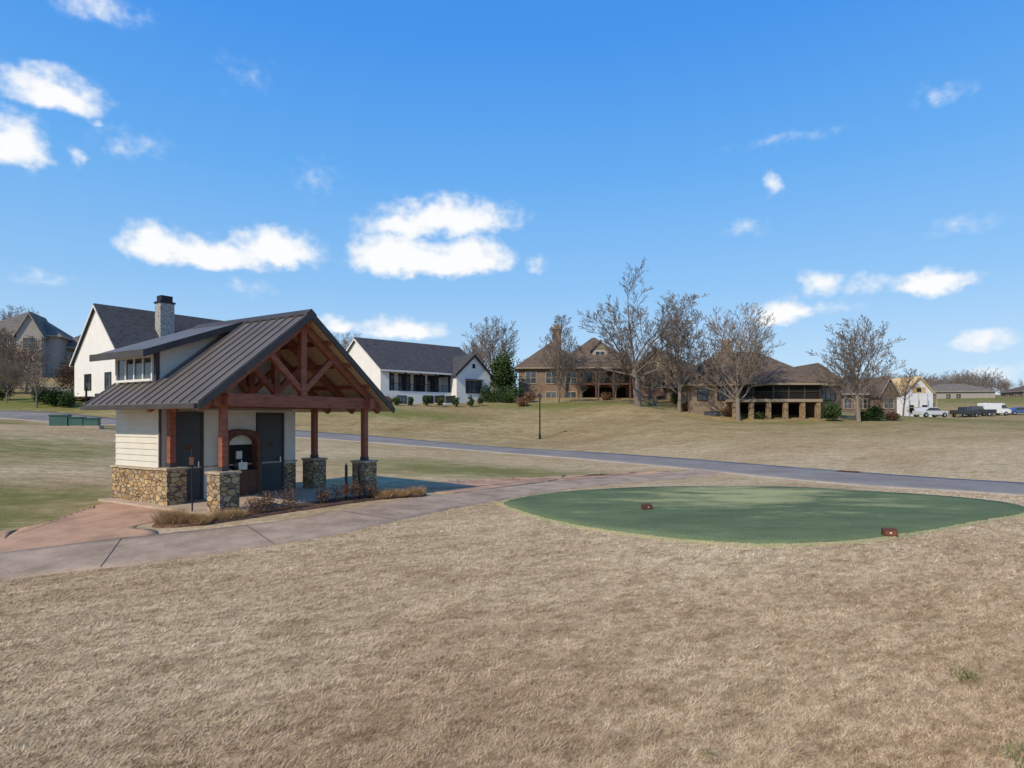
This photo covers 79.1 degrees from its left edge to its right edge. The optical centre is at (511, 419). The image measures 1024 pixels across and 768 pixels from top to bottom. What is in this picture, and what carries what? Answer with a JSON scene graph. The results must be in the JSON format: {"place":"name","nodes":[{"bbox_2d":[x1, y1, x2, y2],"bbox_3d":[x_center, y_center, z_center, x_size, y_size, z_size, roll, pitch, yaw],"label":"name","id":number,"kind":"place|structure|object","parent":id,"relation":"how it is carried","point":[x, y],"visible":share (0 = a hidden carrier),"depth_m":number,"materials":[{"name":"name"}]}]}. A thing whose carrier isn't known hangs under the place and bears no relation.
{"place":"outdoors","nodes":[
{"label":"outdoors","id":0,"kind":"place"},
{"bbox_2d":[17,314,39,332],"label":"gable","id":1,"kind":"structure","parent":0,"point":[28,325],"depth_m":97.72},
{"bbox_2d":[0,470,724,580],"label":"cart path","id":2,"kind":"structure","parent":0,"point":[93,555],"depth_m":13.97,"materials":[{"name":"concrete"}]},
{"bbox_2d":[0,374,1023,767],"bbox_3d":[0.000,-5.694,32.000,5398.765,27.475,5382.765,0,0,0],"label":"ground","id":3,"kind":"structure","parent":0,"point":[48,472],"depth_m":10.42,"materials":[{"name":"plant"}]},
{"bbox_2d":[0,376,21,399],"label":"evergreen shrub","id":4,"kind":"object","parent":3,"relation":"on","point":[2,395],"visible":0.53,"depth_m":66.89,"materials":[{"name":"green plant"}]},
{"bbox_2d":[0,353,28,402],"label":"bare tree","id":5,"kind":"object","parent":3,"relation":"on","point":[10,368],"visible":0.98,"depth_m":64.99,"materials":[{"name":"brown plant"}]},
{"bbox_2d":[0,327,29,359],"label":"bare tree","id":6,"kind":"object","parent":3,"relation":"on","point":[5,338],"visible":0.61,"depth_m":75.29,"materials":[{"name":"brown plant"}]},
{"bbox_2d":[5,335,46,393],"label":"bare tree","id":7,"kind":"object","parent":3,"relation":"on","point":[35,344],"visible":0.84,"depth_m":74.29,"materials":[{"name":"brown plant"}]},
{"bbox_2d":[0,341,55,390],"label":"russet oak","id":8,"kind":"object","parent":3,"relation":"on","point":[33,361],"visible":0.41,"depth_m":74.52,"materials":[{"name":"orange plant"}]},
{"bbox_2d":[16,332,45,376],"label":"wing","id":9,"kind":"structure","parent":3,"relation":"on","point":[19,336],"depth_m":98.13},
{"bbox_2d":[28,311,48,339],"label":"wing roof","id":10,"kind":"structure","parent":9,"relation":"on","point":[38,320],"depth_m":99.54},
{"bbox_2d":[1,335,68,376],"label":"walls","id":11,"kind":"structure","parent":3,"relation":"on","point":[56,346],"depth_m":100.58,"materials":[{"name":"grey"}]},
{"bbox_2d":[0,312,73,339],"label":"roof","id":12,"kind":"structure","parent":11,"relation":"on","point":[11,323],"depth_m":100.80,"materials":[{"name":"grey"}]},
{"bbox_2d":[21,360,49,407],"bbox_3d":[-47.651,-3.429,62.010,2.306,4.931,2.913,0,0,-35],"label":"bare tree","id":13,"kind":"object","parent":3,"relation":"on","point":[36,389],"visible":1,"depth_m":62.02,"materials":[{"name":"brown plant"}]},
{"bbox_2d":[31,385,50,404],"bbox_3d":[-48.412,-2.597,63.917,2.136,2.312,2.070,0,0,0],"label":"evergreen shrub","id":14,"kind":"object","parent":3,"relation":"on","point":[40,400],"visible":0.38,"depth_m":63.64,"materials":[{"name":"green plant"}]},
{"bbox_2d":[40,387,62,406],"bbox_3d":[-46.467,-2.246,62.971,2.336,2.074,2.136,0,0,-29],"label":"evergreen shrub","id":15,"kind":"object","parent":3,"relation":"on","point":[50,398],"visible":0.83,"depth_m":62.52,"materials":[{"name":"green plant"}]},
{"bbox_2d":[49,357,73,391],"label":"russet oak","id":16,"kind":"object","parent":3,"relation":"on","point":[69,374],"visible":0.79,"depth_m":77.42,"materials":[{"name":"orange plant"}]},
{"bbox_2d":[57,391,77,406],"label":"evergreen shrub","id":17,"kind":"object","parent":3,"relation":"on","point":[66,399],"visible":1,"depth_m":62.27,"materials":[{"name":"green plant"}]},
{"bbox_2d":[48,414,103,428],"bbox_3d":[-29.200,0.201,41.500,3.000,1.020,1.200,0,0,-20],"label":"utility cabinet","id":18,"kind":"object","parent":3,"relation":"on","point":[69,421],"visible":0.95,"depth_m":41.12,"materials":[{"name":"metal"}]},
{"bbox_2d":[0,502,167,552],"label":"clay apron","id":19,"kind":"object","parent":3,"relation":"on","point":[108,520],"visible":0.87,"depth_m":14.63,"materials":[{"name":"concrete"}]},
{"bbox_2d":[74,359,114,396],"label":"walls","id":20,"kind":"structure","parent":3,"relation":"on","point":[96,370],"depth_m":70.64,"materials":[{"name":"white paint"}]},
{"bbox_2d":[70,308,94,365],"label":"roof back","id":21,"kind":"structure","parent":20,"relation":"on","point":[82,337],"depth_m":71.84,"materials":[{"name":"grey"}]},
{"bbox_2d":[75,311,113,361],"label":"roof gable wall","id":22,"kind":"structure","parent":20,"relation":"on","point":[95,340],"depth_m":70.33,"materials":[{"name":"white paint"}]},
{"bbox_2d":[93,303,220,348],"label":"roof","id":23,"kind":"structure","parent":20,"relation":"on","point":[124,326],"depth_m":71.10,"materials":[{"name":"grey"}]},
{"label":"wing roof","id":24,"kind":"object","parent":20,"relation":"on","visible":0},
{"bbox_2d":[155,302,173,336],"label":"chimney","id":25,"kind":"object","parent":24,"relation":"on","point":[164,319],"visible":0.64,"depth_m":72.72,"materials":[{"name":"grey stone"}]},
{"bbox_2d":[154,295,175,304],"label":"chimney cap","id":26,"kind":"object","parent":25,"relation":"on","point":[165,299],"visible":0.89,"depth_m":72.75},
{"bbox_2d":[80,309,394,514],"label":"picnic pavilion","id":27,"kind":"structure","parent":3,"relation":"on","point":[225,401],"depth_m":18.52,"materials":[{"name":"metal"}]},
{"bbox_2d":[118,357,150,380],"bbox_3d":[-11.203,-1.483,18.443,1.950,0.620,0.026,0,0,32],"label":"window glass","id":28,"kind":"structure","parent":27,"relation":"in","point":[147,361],"depth_m":18.41,"materials":[{"name":"glass"}]},
{"bbox_2d":[115,354,153,382],"bbox_3d":[-11.221,-1.483,18.414,2.090,0.760,0.098,0,0,32],"label":"window frame","id":29,"kind":"structure","parent":27,"relation":"in","point":[152,356],"depth_m":18.39,"materials":[{"name":"wood"}]},
{"bbox_2d":[177,414,200,499],"bbox_3d":[-9.535,1.117,18.306,0.026,2.520,0.740,0,0,32],"label":"door","id":30,"kind":"structure","parent":27,"relation":"in","point":[188,425],"depth_m":18.34,"materials":[{"name":"metal"}]},
{"bbox_2d":[259,415,281,490],"bbox_3d":[-8.057,1.117,20.672,0.026,2.520,0.920,0,0,32],"label":"door","id":31,"kind":"structure","parent":27,"relation":"in","point":[270,426],"depth_m":20.70,"materials":[{"name":"metal"}]},
{"bbox_2d":[152,491,425,527],"bbox_3d":[-5.977,2.531,18.173,1.890,0.200,8.706,0,0,37],"label":"mulch bed","id":32,"kind":"object","parent":3,"relation":"on","point":[297,507],"visible":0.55,"depth_m":17.17,"materials":[{"name":"soil"}]},
{"bbox_2d":[148,506,190,524],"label":"ornamental grass","id":33,"kind":"object","parent":32,"relation":"on","point":[161,519],"depth_m":14.80,"materials":[{"name":"plant"}]},
{"bbox_2d":[167,509,200,523],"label":"ornamental grass","id":34,"kind":"object","parent":32,"relation":"on","point":[184,520],"depth_m":14.84,"materials":[{"name":"plant"}]},
{"bbox_2d":[189,449,193,510],"bbox_3d":[-8.350,1.639,16.198,0.120,1.700,0.075,0,0,0],"label":"marker post","id":35,"kind":"object","parent":32,"relation":"on","point":[191,460],"visible":0.86,"depth_m":16.18,"materials":[{"name":"black metal"}]},
{"bbox_2d":[185,509,215,524],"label":"ornamental grass","id":36,"kind":"object","parent":32,"relation":"on","point":[200,518],"depth_m":14.93,"materials":[{"name":"plant"}]},
{"bbox_2d":[209,507,238,519],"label":"ornamental grass","id":37,"kind":"object","parent":32,"relation":"on","point":[220,515],"depth_m":15.39,"materials":[{"name":"plant"}]},
{"bbox_2d":[242,493,266,512],"bbox_3d":[-6.737,2.217,16.270,0.639,0.553,0.667,0,0,0],"label":"winter shrub","id":38,"kind":"object","parent":32,"relation":"on","point":[256,507],"visible":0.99,"depth_m":16.21,"materials":[{"name":"brown plant"}]},
{"bbox_2d":[256,491,282,509],"bbox_3d":[-6.553,2.164,16.601,0.666,0.635,0.682,0,0,0],"label":"winter shrub","id":39,"kind":"object","parent":32,"relation":"on","point":[269,498],"visible":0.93,"depth_m":16.54,"materials":[{"name":"brown plant"}]},
{"bbox_2d":[275,486,302,508],"bbox_3d":[-6.172,2.143,17.156,0.744,0.700,0.858,0,0,12],"label":"winter shrub","id":40,"kind":"object","parent":32,"relation":"on","point":[288,498],"visible":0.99,"depth_m":17.07,"materials":[{"name":"brown plant"}]},
{"bbox_2d":[314,486,331,504],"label":"winter shrub","id":41,"kind":"object","parent":32,"relation":"on","point":[323,495],"visible":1,"depth_m":18.08,"materials":[{"name":"brown plant"}]},
{"bbox_2d":[329,481,352,499],"bbox_3d":[-5.117,2.156,18.657,0.683,0.652,0.675,0,0,0],"label":"winter shrub","id":42,"kind":"object","parent":32,"relation":"on","point":[344,489],"visible":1,"depth_m":18.59,"materials":[{"name":"brown plant"}]},
{"bbox_2d":[342,480,365,499],"bbox_3d":[-4.862,2.148,19.027,0.717,0.682,0.662,0,0,0],"label":"winter shrub","id":43,"kind":"object","parent":32,"relation":"on","point":[353,484],"visible":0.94,"depth_m":19.00,"materials":[{"name":"brown plant"}]},
{"bbox_2d":[403,485,426,494],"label":"ornamental grass","id":44,"kind":"object","parent":32,"relation":"on","point":[416,491],"depth_m":20.70,"materials":[{"name":"plant"}]},
{"bbox_2d":[346,337,493,404],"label":"white farmhouse","id":45,"kind":"object","parent":3,"relation":"on","point":[405,371],"visible":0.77,"depth_m":82.00,"materials":[{"name":"paint"}]},
{"bbox_2d":[428,376,437,391],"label":"window glass","id":46,"kind":"structure","parent":45,"relation":"in","point":[431,379],"depth_m":83.88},
{"bbox_2d":[467,381,480,392],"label":"window glass","id":47,"kind":"structure","parent":45,"relation":"in","point":[468,382],"depth_m":84.15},
{"bbox_2d":[462,332,492,371],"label":"bare tree","id":48,"kind":"object","parent":3,"relation":"on","point":[470,351],"visible":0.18,"depth_m":111.61,"materials":[{"name":"grey plant"}]},
{"bbox_2d":[480,383,504,402],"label":"evergreen shrub","id":49,"kind":"object","parent":3,"relation":"on","point":[488,394],"visible":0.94,"depth_m":84.67,"materials":[{"name":"green plant"}]},
{"bbox_2d":[461,316,526,390],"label":"bare tree","id":50,"kind":"object","parent":3,"relation":"on","point":[496,334],"visible":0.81,"depth_m":103.56,"materials":[{"name":"brown plant"}]},
{"bbox_2d":[485,349,520,392],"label":"magnolia tree","id":51,"kind":"object","parent":3,"relation":"on","point":[504,375],"visible":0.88,"depth_m":87.20,"materials":[{"name":"green plant"}]},
{"bbox_2d":[494,389,515,402],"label":"evergreen shrub","id":52,"kind":"object","parent":3,"relation":"on","point":[506,397],"visible":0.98,"depth_m":83.56,"materials":[{"name":"green plant"}]},
{"bbox_2d":[0,411,1023,495],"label":"road edging","id":53,"kind":"object","parent":3,"relation":"on","point":[663,466],"visible":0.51,"depth_m":33.46,"materials":[{"name":"concrete"}]},
{"bbox_2d":[503,383,526,397],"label":"evergreen shrub","id":54,"kind":"object","parent":3,"relation":"on","point":[515,390],"visible":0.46,"depth_m":85.52,"materials":[{"name":"green plant"}]},
{"bbox_2d":[394,471,669,492],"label":"clay dirt","id":55,"kind":"structure","parent":3,"relation":"on","point":[456,486],"depth_m":25.52,"materials":[{"name":"soil"}]},
{"bbox_2d":[76,336,1023,395],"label":"distant treeline","id":56,"kind":"object","parent":3,"relation":"on","point":[988,382],"visible":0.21,"depth_m":234.34,"materials":[{"name":"brown plant"}]},
{"bbox_2d":[519,369,582,397],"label":"house wall","id":57,"kind":"structure","parent":3,"relation":"on","point":[541,387],"depth_m":91.75,"materials":[{"name":"brown brick"}]},
{"bbox_2d":[515,342,581,366],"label":"roof","id":58,"kind":"structure","parent":57,"relation":"on","point":[531,361],"depth_m":92.47,"materials":[{"name":"brown"}]},
{"bbox_2d":[537,315,582,397],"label":"bare tree","id":59,"kind":"object","parent":3,"relation":"on","point":[559,344],"visible":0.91,"depth_m":88.64,"materials":[{"name":"brown plant"}]},
{"bbox_2d":[547,350,572,403],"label":"bare tree","id":60,"kind":"object","parent":3,"relation":"on","point":[561,371],"visible":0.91,"depth_m":81.50,"materials":[{"name":"brown plant"}]},
{"bbox_2d":[569,372,587,401],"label":"young tree","id":61,"kind":"object","parent":3,"relation":"on","point":[581,381],"visible":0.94,"depth_m":83.07,"materials":[{"name":"brown plant"}]},
{"bbox_2d":[591,363,607,399],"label":"young tree","id":62,"kind":"object","parent":3,"relation":"on","point":[600,376],"visible":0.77,"depth_m":85.55,"materials":[{"name":"brown plant"}]},
{"bbox_2d":[582,359,620,366],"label":"covered porch","id":63,"kind":"structure","parent":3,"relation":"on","point":[595,361],"depth_m":90.67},
{"bbox_2d":[578,368,630,398],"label":"balcony posts","id":64,"kind":"object","parent":3,"relation":"on","point":[613,386],"visible":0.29,"depth_m":89.89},
{"bbox_2d":[583,370,628,397],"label":"block","id":65,"kind":"structure","parent":3,"relation":"on","point":[627,381],"depth_m":93.53,"materials":[{"name":"brown brick"}]},
{"bbox_2d":[570,338,620,361],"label":"roof","id":66,"kind":"structure","parent":65,"relation":"on","point":[586,345],"depth_m":95.47,"materials":[{"name":"brown"}]},
{"bbox_2d":[583,387,625,397],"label":"porch void","id":67,"kind":"object","parent":65,"relation":"attached to","point":[590,392],"visible":0.21,"depth_m":93.57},
{"bbox_2d":[607,366,625,400],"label":"young tree","id":68,"kind":"object","parent":3,"relation":"on","point":[615,382],"visible":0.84,"depth_m":83.78,"materials":[{"name":"brown plant"}]},
{"bbox_2d":[555,257,707,406],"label":"oak tree","id":69,"kind":"object","parent":3,"relation":"on","point":[626,360],"visible":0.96,"depth_m":74.24,"materials":[{"name":"brown plant"}]},
{"bbox_2d":[616,323,658,380],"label":"bare tree","id":70,"kind":"object","parent":3,"relation":"on","point":[636,346],"visible":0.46,"depth_m":85.34,"materials":[{"name":"brown plant"}]},
{"bbox_2d":[638,369,669,398],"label":"front gable block","id":71,"kind":"structure","parent":3,"relation":"on","point":[648,392],"depth_m":89.84,"materials":[{"name":"brown brick"}]},
{"bbox_2d":[641,360,668,403],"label":"young tree","id":72,"kind":"object","parent":3,"relation":"on","point":[646,376],"visible":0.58,"depth_m":82.73,"materials":[{"name":"brown plant"}]},
{"bbox_2d":[637,295,713,411],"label":"bare tree","id":73,"kind":"object","parent":3,"relation":"on","point":[673,344],"visible":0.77,"depth_m":75.67,"materials":[{"name":"brown plant"}]},
{"bbox_2d":[681,386,734,415],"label":"wing","id":74,"kind":"structure","parent":3,"relation":"on","point":[689,396],"depth_m":77.10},
{"bbox_2d":[668,364,741,386],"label":"wing roof","id":75,"kind":"structure","parent":74,"relation":"on","point":[701,373],"depth_m":77.68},
{"bbox_2d":[666,386,798,403],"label":"wall","id":76,"kind":"structure","parent":3,"relation":"on","point":[668,393],"depth_m":84.04,"materials":[{"name":"beige brick"}]},
{"bbox_2d":[662,382,756,387],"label":"roof fascia","id":77,"kind":"structure","parent":76,"relation":"on","point":[741,382],"depth_m":78.73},
{"bbox_2d":[662,352,802,386],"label":"roof","id":78,"kind":"structure","parent":77,"relation":"on","point":[778,364],"depth_m":82.24,"materials":[{"name":"brown"}]},
{"bbox_2d":[740,404,798,414],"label":"walkout void","id":79,"kind":"object","parent":76,"relation":"attached to","point":[793,409],"visible":0.21,"depth_m":80.36,"materials":[{"name":"black"}]},
{"bbox_2d":[753,366,826,384],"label":"porch roof","id":80,"kind":"structure","parent":76,"relation":"on","point":[783,374],"depth_m":75.89,"materials":[{"name":"brown"}]},
{"bbox_2d":[750,383,826,386],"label":"porch roof fascia","id":81,"kind":"structure","parent":80,"relation":"attached to","point":[763,384],"depth_m":74.69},
{"bbox_2d":[687,302,785,420],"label":"bare tree","id":82,"kind":"object","parent":3,"relation":"on","point":[747,372],"visible":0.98,"depth_m":73.13,"materials":[{"name":"brown plant"}]},
{"bbox_2d":[496,486,1023,546],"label":"tee fringe","id":83,"kind":"object","parent":3,"relation":"on","point":[501,503],"visible":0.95,"depth_m":14.48,"materials":[{"name":"plant"}]},
{"bbox_2d":[504,486,1023,543],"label":"tee green","id":84,"kind":"object","parent":83,"relation":"on","point":[762,514],"visible":0.98,"depth_m":17.93,"materials":[{"name":"plant"}]},
{"bbox_2d":[881,527,897,535],"bbox_3d":[8.698,2.593,14.293,0.300,0.170,0.194,0,0,15],"label":"tee marker","id":85,"kind":"object","parent":84,"relation":"on","point":[889,531],"visible":1,"depth_m":14.23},
{"bbox_2d":[732,402,820,419],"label":"deck piers","id":86,"kind":"structure","parent":3,"relation":"on","point":[784,410],"depth_m":75.15,"materials":[{"name":"beige stone"}]},
{"bbox_2d":[725,399,822,402],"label":"deck floor","id":87,"kind":"structure","parent":86,"relation":"on","point":[777,400],"depth_m":75.00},
{"bbox_2d":[755,385,818,398],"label":"screen panels","id":88,"kind":"object","parent":87,"relation":"on","point":[813,393],"visible":0.57,"depth_m":75.25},
{"bbox_2d":[805,386,840,417],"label":"wing","id":89,"kind":"structure","parent":3,"relation":"on","point":[809,409],"depth_m":77.15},
{"bbox_2d":[819,399,842,420],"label":"evergreen shrub","id":90,"kind":"object","parent":3,"relation":"on","point":[832,410],"visible":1,"depth_m":72.15,"materials":[{"name":"green plant"}]},
{"bbox_2d":[841,395,868,412],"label":"walls","id":91,"kind":"structure","parent":3,"relation":"on","point":[852,410],"depth_m":98.22,"materials":[{"name":"brown brick"}]},
{"bbox_2d":[841,376,900,393],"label":"roof","id":92,"kind":"structure","parent":91,"relation":"on","point":[864,389],"depth_m":99.17,"materials":[{"name":"brown"}]},
{"bbox_2d":[805,314,906,421],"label":"bare tree","id":93,"kind":"object","parent":3,"relation":"on","point":[853,378],"visible":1,"depth_m":70.58,"materials":[{"name":"brown plant"}]},
{"bbox_2d":[860,403,886,420],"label":"evergreen shrub","id":94,"kind":"object","parent":3,"relation":"on","point":[876,412],"visible":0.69,"depth_m":73.90,"materials":[{"name":"green plant"}]},
{"bbox_2d":[867,386,886,405],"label":"young tree","id":95,"kind":"object","parent":3,"relation":"on","point":[873,394],"visible":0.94,"depth_m":79.83,"materials":[{"name":"brown plant"}]},
{"bbox_2d":[872,393,896,414],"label":"wing","id":96,"kind":"structure","parent":3,"relation":"on","point":[895,406],"depth_m":97.08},
{"bbox_2d":[881,382,898,410],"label":"young tree","id":97,"kind":"object","parent":3,"relation":"on","point":[889,395],"visible":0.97,"depth_m":83.63,"materials":[{"name":"brown plant"}]},
{"bbox_2d":[891,368,920,415],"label":"bare tree","id":98,"kind":"object","parent":3,"relation":"on","point":[907,386],"visible":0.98,"depth_m":91.39,"materials":[{"name":"brown plant"}]},
{"bbox_2d":[891,376,935,416],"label":"house under construction","id":99,"kind":"structure","parent":3,"relation":"on","point":[923,396],"depth_m":113.72,"materials":[{"name":"wood"}]},
{"bbox_2d":[912,407,947,416],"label":"parked car","id":100,"kind":"object","parent":3,"relation":"on","point":[927,411],"visible":0.99,"depth_m":91.20,"materials":[{"name":"paint"}]},
{"bbox_2d":[948,665,980,682],"bbox_3d":[5.651,3.161,7.757,0.385,0.121,0.361,0,0,0],"label":"grass tuft","id":101,"kind":"object","parent":3,"relation":"on","point":[967,674],"visible":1,"depth_m":7.75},
{"bbox_2d":[949,407,979,416],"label":"parked pickup","id":102,"kind":"object","parent":3,"relation":"on","point":[964,411],"visible":0.98,"depth_m":112.33,"materials":[{"name":"paint"}]},
{"bbox_2d":[935,392,994,398],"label":"walls","id":103,"kind":"structure","parent":3,"relation":"on","point":[941,395],"depth_m":193.57,"materials":[{"name":"grey"}]},
{"bbox_2d":[930,384,997,390],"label":"roof","id":104,"kind":"structure","parent":103,"relation":"on","point":[951,387],"depth_m":196.07,"materials":[{"name":"grey"}]},
{"bbox_2d":[968,406,996,415],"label":"parked pickup","id":105,"kind":"object","parent":3,"relation":"on","point":[983,411],"visible":0.56,"depth_m":115.03,"materials":[{"name":"paint"}]},
{"bbox_2d":[977,403,1011,414],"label":"parked van","id":106,"kind":"object","parent":3,"relation":"on","point":[1002,408],"visible":0.66,"depth_m":118.14,"materials":[{"name":"paint"}]},
{"bbox_2d":[995,738,1023,766],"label":"grass tuft","id":107,"kind":"object","parent":3,"relation":"on","point":[1013,745],"visible":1,"depth_m":6.22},
{"bbox_2d":[0,411,1023,494],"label":"road","id":108,"kind":"structure","parent":0,"point":[878,479],"depth_m":35.13,"materials":[{"name":"asphalt"}]},
{"bbox_2d":[0,0,1023,394],"label":"sky","id":109,"kind":"structure","parent":0,"point":[413,171],"materials":[{"name":"blue"}]},
{"bbox_2d":[795,363,848,383],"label":"wing roof","id":110,"kind":"structure","parent":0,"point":[809,369],"depth_m":78.02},
{"bbox_2d":[861,376,888,396],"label":"wing roof","id":111,"kind":"structure","parent":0,"point":[880,386],"depth_m":97.70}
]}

